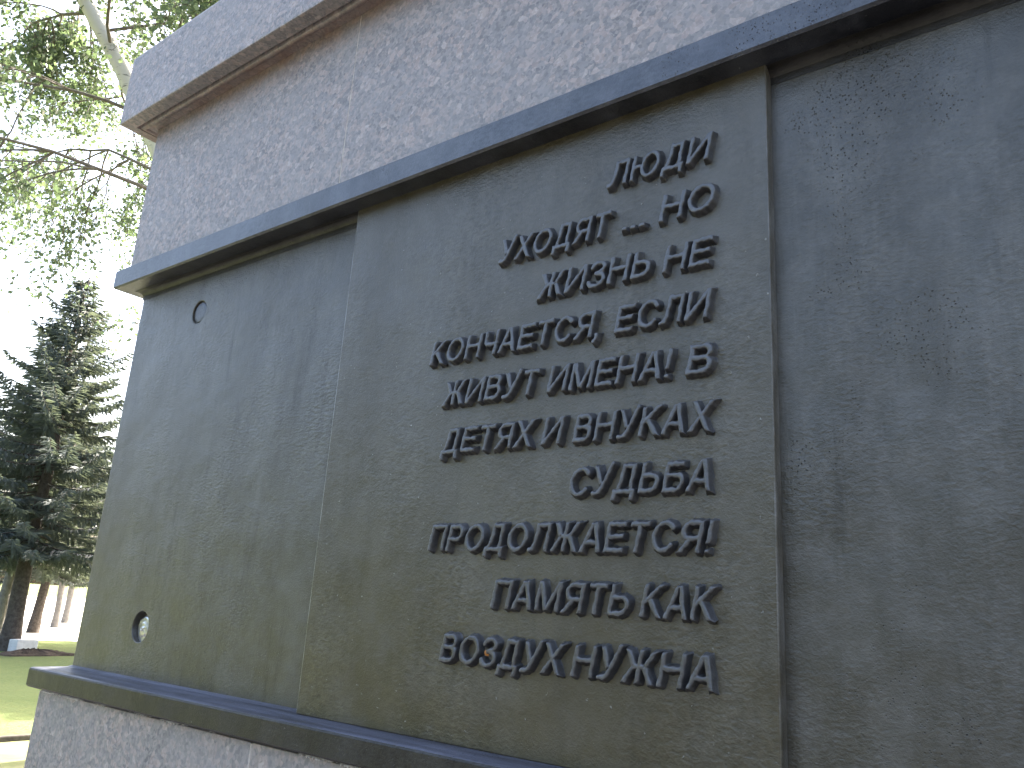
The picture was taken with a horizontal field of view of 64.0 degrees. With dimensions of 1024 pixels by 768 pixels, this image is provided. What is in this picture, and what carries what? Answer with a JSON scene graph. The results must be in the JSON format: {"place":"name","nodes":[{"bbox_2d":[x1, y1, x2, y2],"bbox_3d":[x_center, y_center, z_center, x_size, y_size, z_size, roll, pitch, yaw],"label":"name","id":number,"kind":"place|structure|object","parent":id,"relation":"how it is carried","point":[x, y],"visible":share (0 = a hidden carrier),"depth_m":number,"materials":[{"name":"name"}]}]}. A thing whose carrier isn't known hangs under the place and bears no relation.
{"place":"outdoors","nodes":[
{"label":"outdoors","id":0,"kind":"place"},
{"bbox_2d":[0,740,28,767],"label":"path","id":1,"kind":"structure","parent":0,"point":[13,754],"depth_m":7.53,"materials":[{"name":"grey concrete"}]},
{"bbox_2d":[0,0,218,359],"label":"birch tree","id":2,"kind":"object","parent":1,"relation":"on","point":[38,56],"visible":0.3,"depth_m":10.25,"materials":[{"name":"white plant"}]},
{"bbox_2d":[7,639,38,650],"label":"stone block","id":3,"kind":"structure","parent":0,"point":[15,644],"depth_m":18.09,"materials":[{"name":"stone"}]},
{"bbox_2d":[0,584,87,735],"bbox_3d":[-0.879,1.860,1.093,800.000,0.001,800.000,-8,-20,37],"label":"ground","id":4,"kind":"structure","parent":0,"point":[18,699],"depth_m":13.19,"materials":[{"name":"green plant"}]},
{"bbox_2d":[0,734,30,742],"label":"kerb","id":5,"kind":"structure","parent":4,"relation":"on","point":[13,738],"depth_m":8.13,"materials":[{"name":"grey concrete"}]},
{"bbox_2d":[0,648,74,656],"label":"soil heap","id":6,"kind":"object","parent":4,"relation":"on","point":[24,652],"visible":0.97,"depth_m":17.52,"materials":[{"name":"brown soil"}]},
{"bbox_2d":[0,341,107,632],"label":"spruce tree","id":7,"kind":"object","parent":4,"relation":"on","point":[6,588],"visible":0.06,"depth_m":21.71,"materials":[{"name":"green plant"}]},
{"bbox_2d":[0,278,132,650],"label":"spruce tree","id":8,"kind":"object","parent":4,"relation":"on","point":[55,413],"visible":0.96,"depth_m":19.09,"materials":[{"name":"green plant"}]},
{"bbox_2d":[22,596,84,640],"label":"road","id":9,"kind":"structure","parent":0,"point":[67,631],"depth_m":31.95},
{"bbox_2d":[0,417,111,632],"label":"spruce tree","id":10,"kind":"object","parent":9,"relation":"on","point":[47,581],"visible":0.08,"depth_m":25.23,"materials":[{"name":"green plant"}]},
{"bbox_2d":[17,379,106,596],"bbox_3d":[-13.084,3.254,23.085,4.505,7.548,4.804,7,-16,-10],"label":"spruce tree","id":11,"kind":"object","parent":9,"relation":"on","point":[39,565],"visible":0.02,"depth_m":23.22,"materials":[{"name":"green plant"}]},
{"bbox_2d":[32,434,108,627],"bbox_3d":[-15.816,5.215,29.866,4.491,7.056,4.211,-1,-16,16],"label":"spruce tree","id":12,"kind":"object","parent":9,"relation":"on","point":[56,620],"visible":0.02,"depth_m":28.95,"materials":[{"name":"brown plant"}]},
{"bbox_2d":[61,442,111,622],"bbox_3d":[-17.612,5.919,33.433,4.407,7.384,4.700,4,-16,-1],"label":"spruce tree","id":13,"kind":"object","parent":9,"relation":"on","point":[66,616],"depth_m":32.54,"materials":[{"name":"brown plant"}]},
{"bbox_2d":[0,0,190,586],"label":"sky","id":14,"kind":"structure","parent":0,"point":[15,332],"materials":[{"name":"white"}]},
{"bbox_2d":[24,0,1023,767],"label":"memorial plinth","id":15,"kind":"structure","parent":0,"point":[620,382],"depth_m":0.92,"materials":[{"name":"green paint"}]}
]}

